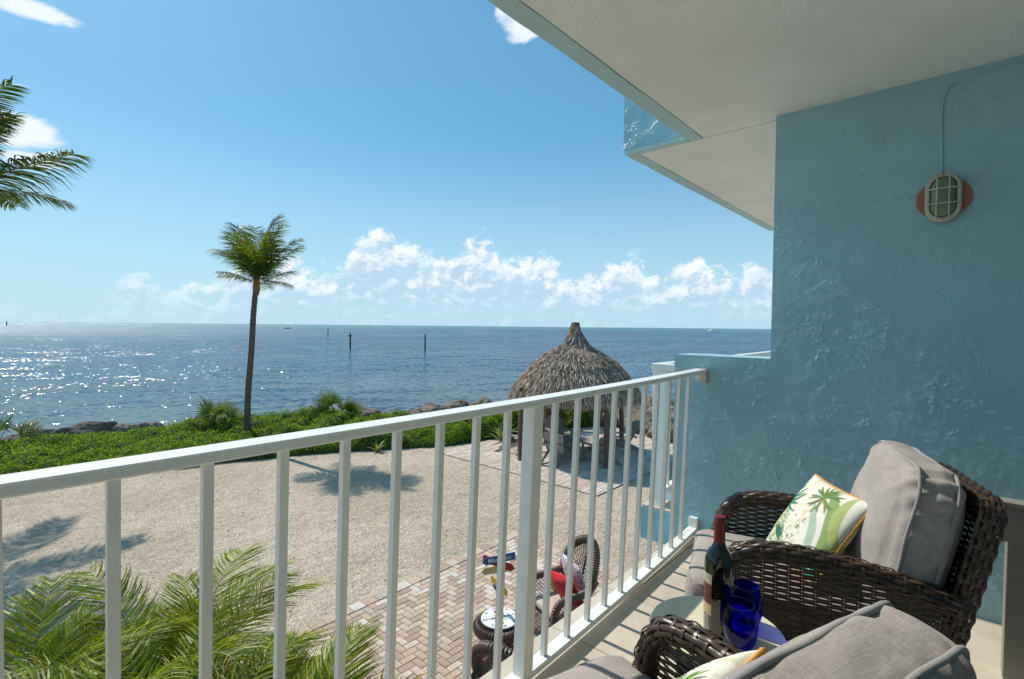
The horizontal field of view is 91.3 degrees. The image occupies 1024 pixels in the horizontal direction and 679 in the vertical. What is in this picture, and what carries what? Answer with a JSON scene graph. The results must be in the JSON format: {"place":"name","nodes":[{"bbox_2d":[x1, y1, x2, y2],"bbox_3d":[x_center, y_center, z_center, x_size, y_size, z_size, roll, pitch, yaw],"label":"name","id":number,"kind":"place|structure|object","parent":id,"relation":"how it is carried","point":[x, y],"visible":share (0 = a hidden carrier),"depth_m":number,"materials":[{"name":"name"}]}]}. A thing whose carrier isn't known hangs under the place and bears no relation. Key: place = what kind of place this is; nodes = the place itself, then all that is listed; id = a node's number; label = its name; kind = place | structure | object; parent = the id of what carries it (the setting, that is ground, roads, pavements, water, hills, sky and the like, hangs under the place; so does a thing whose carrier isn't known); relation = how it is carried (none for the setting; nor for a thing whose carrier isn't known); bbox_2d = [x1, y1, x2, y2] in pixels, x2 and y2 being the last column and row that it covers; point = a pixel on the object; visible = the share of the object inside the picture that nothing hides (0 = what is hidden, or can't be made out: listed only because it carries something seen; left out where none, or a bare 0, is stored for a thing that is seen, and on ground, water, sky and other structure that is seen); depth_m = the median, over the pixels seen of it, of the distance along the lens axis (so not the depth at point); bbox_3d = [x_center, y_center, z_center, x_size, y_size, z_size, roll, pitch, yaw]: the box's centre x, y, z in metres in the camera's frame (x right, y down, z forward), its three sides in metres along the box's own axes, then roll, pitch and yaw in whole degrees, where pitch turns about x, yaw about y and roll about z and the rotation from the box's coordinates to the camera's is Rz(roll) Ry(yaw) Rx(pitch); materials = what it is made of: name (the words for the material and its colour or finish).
{"place":"outdoors","nodes":[
{"label":"outdoors","id":0,"kind":"place"},
{"bbox_2d":[2,438,672,677],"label":"ground","id":1,"kind":"structure","parent":0,"point":[63,534],"depth_m":10.06,"materials":[{"name":"beige sand"}]},
{"bbox_2d":[1,436,19,441],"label":"boulder","id":2,"kind":"object","parent":1,"relation":"on","point":[11,439],"visible":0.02,"depth_m":15.82,"materials":[{"name":"stone"}]},
{"bbox_2d":[0,407,46,444],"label":"fan palm","id":3,"kind":"object","parent":1,"relation":"on","point":[25,431],"visible":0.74,"depth_m":15.18,"materials":[{"name":"green plant"}]},
{"bbox_2d":[6,428,54,439],"bbox_3d":[-16.178,3.410,16.702,1.096,0.824,1.856,1,2,25],"label":"boulder","id":4,"kind":"object","parent":1,"relation":"on","point":[47,431],"visible":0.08,"depth_m":16.91,"materials":[{"name":"stone"}]},
{"bbox_2d":[0,76,96,212],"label":"coconut palm","id":5,"kind":"object","parent":1,"relation":"on","point":[9,194],"visible":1,"depth_m":11.46,"materials":[{"name":"green plant"}]},
{"bbox_2d":[45,421,117,438],"bbox_3d":[-14.796,3.285,17.342,1.206,0.865,2.372,2,2,36],"label":"boulder","id":6,"kind":"object","parent":1,"relation":"on","point":[87,427],"visible":0.33,"depth_m":17.21,"materials":[{"name":"stone"}]},
{"bbox_2d":[3,567,217,678],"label":"areca palm","id":7,"kind":"object","parent":1,"relation":"on","point":[52,641],"visible":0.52,"depth_m":4.41,"materials":[{"name":"green plant"}]},
{"bbox_2d":[111,423,138,434],"bbox_3d":[-13.804,3.560,17.996,1.102,1.164,1.019,2,2,33],"label":"boulder","id":8,"kind":"object","parent":1,"relation":"on","point":[124,427],"visible":0.21,"depth_m":17.77,"materials":[{"name":"stone"}]},
{"bbox_2d":[4,540,332,678],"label":"areca palm","id":9,"kind":"object","parent":1,"relation":"on","point":[218,617],"visible":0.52,"depth_m":4.85,"materials":[{"name":"green plant"}]},
{"bbox_2d":[4,622,334,678],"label":"areca palm","id":10,"kind":"object","parent":1,"relation":"on","point":[90,672],"visible":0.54,"depth_m":4.10,"materials":[{"name":"green plant"}]},
{"bbox_2d":[194,412,218,419],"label":"boulder","id":11,"kind":"object","parent":1,"relation":"on","point":[198,416],"visible":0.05,"depth_m":18.91,"materials":[{"name":"stone"}]},
{"bbox_2d":[192,395,243,426],"bbox_3d":[-10.357,2.621,17.655,1.511,1.517,1.852,1,2,11],"label":"fan palm","id":12,"kind":"object","parent":1,"relation":"on","point":[218,410],"visible":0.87,"depth_m":17.36,"materials":[{"name":"green plant"}]},
{"bbox_2d":[204,212,308,433],"bbox_3d":[-8.568,-0.354,16.939,2.993,7.945,2.733,2,2,42],"label":"coconut palm","id":13,"kind":"object","parent":1,"relation":"on","point":[266,256],"visible":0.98,"depth_m":16.56,"materials":[{"name":"green plant"}]},
{"bbox_2d":[0,404,610,474],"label":"hedge","id":14,"kind":"object","parent":1,"relation":"on","point":[23,455],"visible":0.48,"depth_m":16.11,"materials":[{"name":"green plant"}]},
{"bbox_2d":[564,408,573,425],"bbox_3d":[2.162,2.861,19.154,1.354,0.901,1.215,2,2,42],"label":"strap leaf plant","id":15,"kind":"object","parent":14,"relation":"on","point":[569,419],"visible":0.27,"depth_m":19.06,"materials":[{"name":"green plant"}]},
{"bbox_2d":[212,609,426,678],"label":"areca palm","id":16,"kind":"object","parent":1,"relation":"on","point":[327,657],"visible":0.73,"depth_m":4.25,"materials":[{"name":"green plant"}]},
{"bbox_2d":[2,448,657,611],"bbox_3d":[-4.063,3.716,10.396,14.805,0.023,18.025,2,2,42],"label":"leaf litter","id":17,"kind":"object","parent":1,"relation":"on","point":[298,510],"visible":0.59,"depth_m":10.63,"materials":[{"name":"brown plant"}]},
{"bbox_2d":[310,386,367,416],"bbox_3d":[-6.346,2.481,18.336,1.970,1.640,1.895,1,1,0],"label":"fan palm","id":18,"kind":"object","parent":1,"relation":"on","point":[330,400],"visible":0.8,"depth_m":18.19,"materials":[{"name":"green plant"}]},
{"bbox_2d":[360,409,381,416],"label":"boulder","id":19,"kind":"object","parent":1,"relation":"on","point":[371,411],"visible":0.31,"depth_m":20.44,"materials":[{"name":"stone"}]},
{"bbox_2d":[366,440,383,451],"bbox_3d":[-4.301,3.405,15.914,0.595,0.358,0.562,0,2,-29],"label":"strap leaf plant","id":20,"kind":"object","parent":1,"relation":"on","point":[376,447],"visible":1,"depth_m":15.95,"materials":[{"name":"green plant"}]},
{"bbox_2d":[408,409,421,413],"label":"boulder","id":21,"kind":"object","parent":1,"relation":"on","point":[414,411],"visible":0.34,"depth_m":21.63,"materials":[{"name":"stone"}]},
{"bbox_2d":[419,403,439,412],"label":"boulder","id":22,"kind":"object","parent":1,"relation":"on","point":[421,408],"visible":0.25,"depth_m":22.29,"materials":[{"name":"stone"}]},
{"bbox_2d":[423,405,440,412],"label":"boulder","id":23,"kind":"object","parent":1,"relation":"on","point":[428,408],"visible":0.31,"depth_m":21.34,"materials":[{"name":"stone"}]},
{"bbox_2d":[440,405,456,409],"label":"boulder","id":24,"kind":"object","parent":1,"relation":"on","point":[443,407],"visible":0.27,"depth_m":22.15,"materials":[{"name":"stone"}]},
{"bbox_2d":[446,400,465,408],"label":"boulder","id":25,"kind":"object","parent":1,"relation":"on","point":[454,404],"visible":0.47,"depth_m":22.23,"materials":[{"name":"stone"}]},
{"bbox_2d":[457,398,468,405],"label":"boulder","id":26,"kind":"object","parent":1,"relation":"on","point":[465,402],"visible":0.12,"depth_m":23.01,"materials":[{"name":"stone"}]},
{"bbox_2d":[471,397,491,405],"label":"boulder","id":27,"kind":"object","parent":1,"relation":"on","point":[483,400],"visible":0.3,"depth_m":22.83,"materials":[{"name":"stone"}]},
{"bbox_2d":[600,410,618,426],"bbox_3d":[3.782,3.458,20.684,1.177,1.015,1.509,11,-17,-27],"label":"boulder","id":28,"kind":"object","parent":1,"relation":"on","point":[602,420],"visible":0.17,"depth_m":20.19,"materials":[{"name":"stone"}]},
{"bbox_2d":[617,408,639,423],"bbox_3d":[4.965,3.398,20.506,1.629,1.164,2.018,-15,17,-2],"label":"boulder","id":29,"kind":"object","parent":1,"relation":"on","point":[634,412],"visible":0.13,"depth_m":20.30,"materials":[{"name":"stone"}]},
{"bbox_2d":[617,405,640,411],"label":"boulder","id":30,"kind":"object","parent":1,"relation":"on","point":[636,407],"visible":0.04,"depth_m":20.98,"materials":[{"name":"stone"}]},
{"bbox_2d":[624,417,639,432],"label":"boulder","id":31,"kind":"object","parent":1,"relation":"on","point":[638,422],"visible":0.29,"depth_m":19.08,"materials":[{"name":"stone"}]},
{"bbox_2d":[636,409,673,432],"bbox_3d":[5.721,3.461,19.563,1.722,1.354,2.150,0,2,-25],"label":"boulder","id":32,"kind":"object","parent":1,"relation":"on","point":[649,412],"visible":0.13,"depth_m":19.45,"materials":[{"name":"stone"}]},
{"bbox_2d":[639,393,673,408],"bbox_3d":[6.584,3.334,22.845,1.964,1.650,2.346,1,1,0],"label":"boulder","id":33,"kind":"object","parent":1,"relation":"on","point":[649,400],"visible":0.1,"depth_m":22.54,"materials":[{"name":"stone"}]},
{"bbox_2d":[646,422,672,441],"bbox_3d":[5.530,3.463,18.028,1.233,1.033,1.083,0,2,-10],"label":"boulder","id":34,"kind":"object","parent":1,"relation":"on","point":[649,434],"visible":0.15,"depth_m":17.91,"materials":[{"name":"stone"}]},
{"bbox_2d":[646,405,673,410],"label":"boulder","id":35,"kind":"object","parent":1,"relation":"on","point":[672,408],"visible":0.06,"depth_m":21.40,"materials":[{"name":"stone"}]},
{"bbox_3d":[2.341,-0.084,1.794,2.713,8.202,10.203,2,2,42],"label":"building","id":36,"kind":"object","parent":1,"relation":"on","visible":0},
{"bbox_2d":[640,500,670,544],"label":"neighbour balcony","id":37,"kind":"structure","parent":36,"relation":"attached to","point":[644,520],"depth_m":3.58,"materials":[{"name":"teal paint"}]},
{"bbox_2d":[652,351,770,506],"bbox_3d":[2.584,0.684,4.298,1.450,1.030,3.118,2,2,42],"label":"neighbour railing","id":38,"kind":"object","parent":37,"relation":"on","point":[660,368],"visible":0.06,"depth_m":3.60,"materials":[{"name":"white metal"}]},
{"bbox_2d":[624,96,775,230],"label":"neighbour ceiling slab","id":39,"kind":"structure","parent":36,"relation":"attached to","point":[733,171],"depth_m":3.59,"materials":[{"name":"paint"}]},
{"bbox_2d":[479,535,1002,678],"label":"balcony","id":40,"kind":"structure","parent":36,"relation":"attached to","point":[617,629],"depth_m":2.18,"materials":[{"name":"beige concrete"}]},
{"bbox_2d":[0,368,707,678],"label":"balcony railing","id":41,"kind":"object","parent":40,"relation":"on","point":[112,473],"visible":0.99,"depth_m":1.56,"materials":[{"name":"white metal"}]},
{"bbox_2d":[649,596,786,674],"bbox_3d":[0.553,1.041,1.369,0.352,0.502,0.352,2,2,42],"label":"side table","id":42,"kind":"object","parent":40,"relation":"on","point":[770,636],"visible":0.22,"depth_m":1.42,"materials":[{"name":"clear glass"}]},
{"bbox_2d":[703,514,733,638],"bbox_3d":[0.559,0.633,1.353,0.075,0.316,0.074,2,2,42],"label":"wine bottle","id":43,"kind":"object","parent":42,"relation":"on","point":[718,576],"visible":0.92,"depth_m":1.33,"materials":[{"name":"black glass"}]},
{"bbox_2d":[722,596,758,650],"bbox_3d":[0.589,0.737,1.292,0.087,0.112,0.087,2,2,42],"label":"stemless glass","id":44,"kind":"object","parent":42,"relation":"on","point":[740,627],"visible":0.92,"depth_m":1.26,"materials":[{"name":"blue glass"}]},
{"bbox_2d":[734,578,762,624],"bbox_3d":[0.647,0.735,1.387,0.087,0.112,0.087,2,2,42],"label":"stemless glass","id":45,"kind":"object","parent":42,"relation":"on","point":[748,589],"visible":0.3,"depth_m":1.36,"materials":[{"name":"blue glass"}]},
{"bbox_2d":[546,600,976,678],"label":"wicker armchair","id":46,"kind":"object","parent":40,"relation":"on","point":[884,639],"visible":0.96,"depth_m":0.69,"materials":[{"name":"grey fabric"}]},
{"bbox_2d":[677,647,766,678],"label":"throw pillow","id":47,"kind":"object","parent":46,"relation":"on","point":[718,668],"visible":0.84,"depth_m":0.95,"materials":[{"name":"fabric"}]},
{"bbox_2d":[685,440,1008,646],"bbox_3d":[1.113,0.831,1.826,0.875,0.906,0.630,1,2,24],"label":"wicker armchair","id":48,"kind":"object","parent":40,"relation":"on","point":[904,550],"visible":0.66,"depth_m":1.55,"materials":[{"name":"brown wicker"}]},
{"bbox_2d":[764,474,866,587],"bbox_3d":[1.111,0.683,1.835,0.121,0.351,0.351,36,2,0],"label":"throw pillow","id":49,"kind":"object","parent":48,"relation":"on","point":[819,512],"visible":0.7,"depth_m":1.77,"materials":[{"name":"fabric"}]},
{"bbox_2d":[997,497,1023,678],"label":"grey table","id":50,"kind":"object","parent":40,"relation":"on","point":[1012,653],"visible":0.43,"depth_m":1.87,"materials":[{"name":"paint"}]},
{"bbox_2d":[488,0,1023,141],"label":"ceiling slab","id":51,"kind":"structure","parent":36,"relation":"attached to","point":[691,70],"depth_m":2.14,"materials":[{"name":"paint"}]},
{"bbox_2d":[673,55,1023,624],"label":"partition wall","id":52,"kind":"structure","parent":36,"relation":"attached to","point":[897,316],"depth_m":2.53,"materials":[{"name":"teal paint"}]},
{"bbox_2d":[916,173,972,221],"bbox_3d":[2.015,-0.666,2.338,0.204,0.224,0.091,2,2,42],"label":"bulkhead lamp","id":53,"kind":"object","parent":52,"relation":"attached to","point":[944,197],"visible":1,"depth_m":2.32,"materials":[{"name":"beige plastic"}]},
{"bbox_2d":[0,322,770,438],"bbox_3d":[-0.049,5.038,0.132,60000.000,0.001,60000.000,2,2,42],"label":"sea","id":54,"kind":"structure","parent":0,"point":[55,375],"depth_m":66.41,"materials":[{"name":"liquid"}]},
{"bbox_2d":[348,332,351,348],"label":"channel marker","id":55,"kind":"object","parent":54,"relation":"in","point":[349,335],"visible":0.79,"depth_m":103.90,"materials":[{"name":"black metal"}]},
{"bbox_2d":[424,334,425,350],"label":"channel marker","id":56,"kind":"object","parent":54,"relation":"in","point":[425,342],"visible":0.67,"depth_m":100.28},
{"bbox_2d":[0,0,773,328],"label":"sky","id":57,"kind":"structure","parent":0,"point":[435,162],"materials":[{"name":"blue"}]},
{"bbox_2d":[215,531,617,678],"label":"patio","id":58,"kind":"structure","parent":0,"point":[412,621],"depth_m":6.97,"materials":[{"name":"beige brick"}]},
{"bbox_2d":[471,640,513,678],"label":"wicker garden chair","id":59,"kind":"object","parent":58,"relation":"on","point":[481,664],"visible":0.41,"depth_m":4.57,"materials":[{"name":"wicker"}]},
{"bbox_2d":[473,607,514,669],"bbox_3d":[-0.149,3.593,6.017,0.652,0.521,0.652,2,2,42],"label":"compass table","id":60,"kind":"object","parent":58,"relation":"on","point":[484,625],"visible":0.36,"depth_m":5.87,"materials":[{"name":"wicker"}]},
{"bbox_2d":[481,550,515,612],"bbox_3d":[-0.165,2.950,6.109,0.417,0.771,0.247,1,2,9],"label":"arrow signpost","id":61,"kind":"object","parent":60,"relation":"on","point":[488,560],"visible":0.66,"depth_m":6.08,"materials":[{"name":"multicoloured wood"}]},
{"bbox_2d":[534,534,599,633],"bbox_3d":[0.702,3.252,6.580,0.918,1.189,0.798,0,2,-30],"label":"wicker garden chair","id":62,"kind":"object","parent":58,"relation":"on","point":[557,608],"visible":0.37,"depth_m":6.49,"materials":[{"name":"wicker"}]},
{"bbox_2d":[551,570,582,606],"bbox_3d":[0.703,3.248,6.522,0.173,0.480,0.480,-33,8,-30],"label":"cushion","id":63,"kind":"object","parent":62,"relation":"on","point":[558,580],"visible":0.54,"depth_m":6.44,"materials":[{"name":"red fabric"}]},
{"bbox_2d":[561,552,584,590],"bbox_3d":[0.814,3.124,6.687,0.123,0.440,0.440,-20,19,-26],"label":"cushion","id":64,"kind":"object","parent":62,"relation":"on","point":[578,582],"visible":0.59,"depth_m":6.54,"materials":[{"name":"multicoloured fabric"}]},
{"bbox_2d":[444,426,672,496],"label":"terrace","id":65,"kind":"structure","parent":0,"point":[490,457],"depth_m":14.89,"materials":[{"name":"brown wood"}]},
{"bbox_2d":[486,421,515,440],"bbox_3d":[-0.456,3.249,17.451,1.376,0.664,1.465,2,2,42],"label":"strap leaf plant","id":66,"kind":"object","parent":65,"relation":"on","point":[499,433],"visible":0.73,"depth_m":17.50,"materials":[{"name":"green plant"}]},
{"bbox_2d":[494,420,516,451],"bbox_3d":[0.072,3.096,16.119,1.160,0.985,0.780,1,2,13],"label":"adirondack chair","id":67,"kind":"object","parent":65,"relation":"on","point":[513,442],"visible":0.34,"depth_m":15.96,"materials":[{"name":"grey wood"}]},
{"bbox_2d":[541,431,572,466],"bbox_3d":[1.308,3.140,14.893,0.780,0.985,1.160,1,2,28],"label":"adirondack chair","id":68,"kind":"object","parent":65,"relation":"on","point":[561,447],"visible":0.64,"depth_m":14.76,"materials":[{"name":"grey wood"}]},
{"bbox_2d":[543,415,572,441],"bbox_3d":[1.533,3.090,16.927,0.780,0.985,1.160,0,2,-20],"label":"adirondack chair","id":69,"kind":"object","parent":65,"relation":"on","point":[561,428],"visible":0.41,"depth_m":17.06,"materials":[{"name":"grey wood"}]},
{"bbox_2d":[543,405,573,426],"bbox_3d":[1.277,2.649,18.634,1.820,1.536,2.003,0,2,-29],"label":"fan palm","id":70,"kind":"object","parent":65,"relation":"on","point":[563,415],"visible":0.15,"depth_m":18.31,"materials":[{"name":"green plant"}]},
{"bbox_2d":[557,437,582,452],"bbox_3d":[1.823,3.397,15.882,0.840,0.430,0.840,2,2,42],"label":"fire table","id":71,"kind":"object","parent":65,"relation":"on","point":[565,439],"visible":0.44,"depth_m":15.91,"materials":[{"name":"grey wood"}]},
{"bbox_2d":[508,322,641,468],"bbox_3d":[1.965,1.541,15.867,4.287,4.171,4.260,2,2,42],"label":"thatched hut","id":72,"kind":"object","parent":65,"relation":"on","point":[575,360],"visible":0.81,"depth_m":14.75,"materials":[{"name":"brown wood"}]},
{"bbox_2d":[563,406,593,419],"bbox_3d":[2.629,2.657,19.941,1.900,1.478,1.735,0,2,-19],"label":"fan palm","id":73,"kind":"object","parent":65,"relation":"on","point":[590,412],"visible":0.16,"depth_m":19.73,"materials":[{"name":"green plant"}]},
{"bbox_2d":[580,435,621,465],"bbox_3d":[2.636,3.156,14.790,0.780,0.985,1.160,-1,2,-35],"label":"adirondack chair","id":74,"kind":"object","parent":65,"relation":"on","point":[587,450],"visible":0.4,"depth_m":14.73,"materials":[{"name":"grey wood"}]},
{"bbox_2d":[615,421,645,453],"bbox_3d":[3.663,3.131,16.120,1.160,0.985,0.780,0,2,-5],"label":"adirondack chair","id":75,"kind":"object","parent":65,"relation":"on","point":[620,443],"visible":0.5,"depth_m":15.87,"materials":[{"name":"grey wood"}]},
{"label":"shore bank","id":76,"kind":"structure","parent":0,"visible":0},
{"bbox_2d":[137,421,162,428],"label":"boulder","id":77,"kind":"object","parent":76,"relation":"on","point":[141,425],"visible":0.25,"depth_m":18.93,"materials":[{"name":"stone"}]}
]}

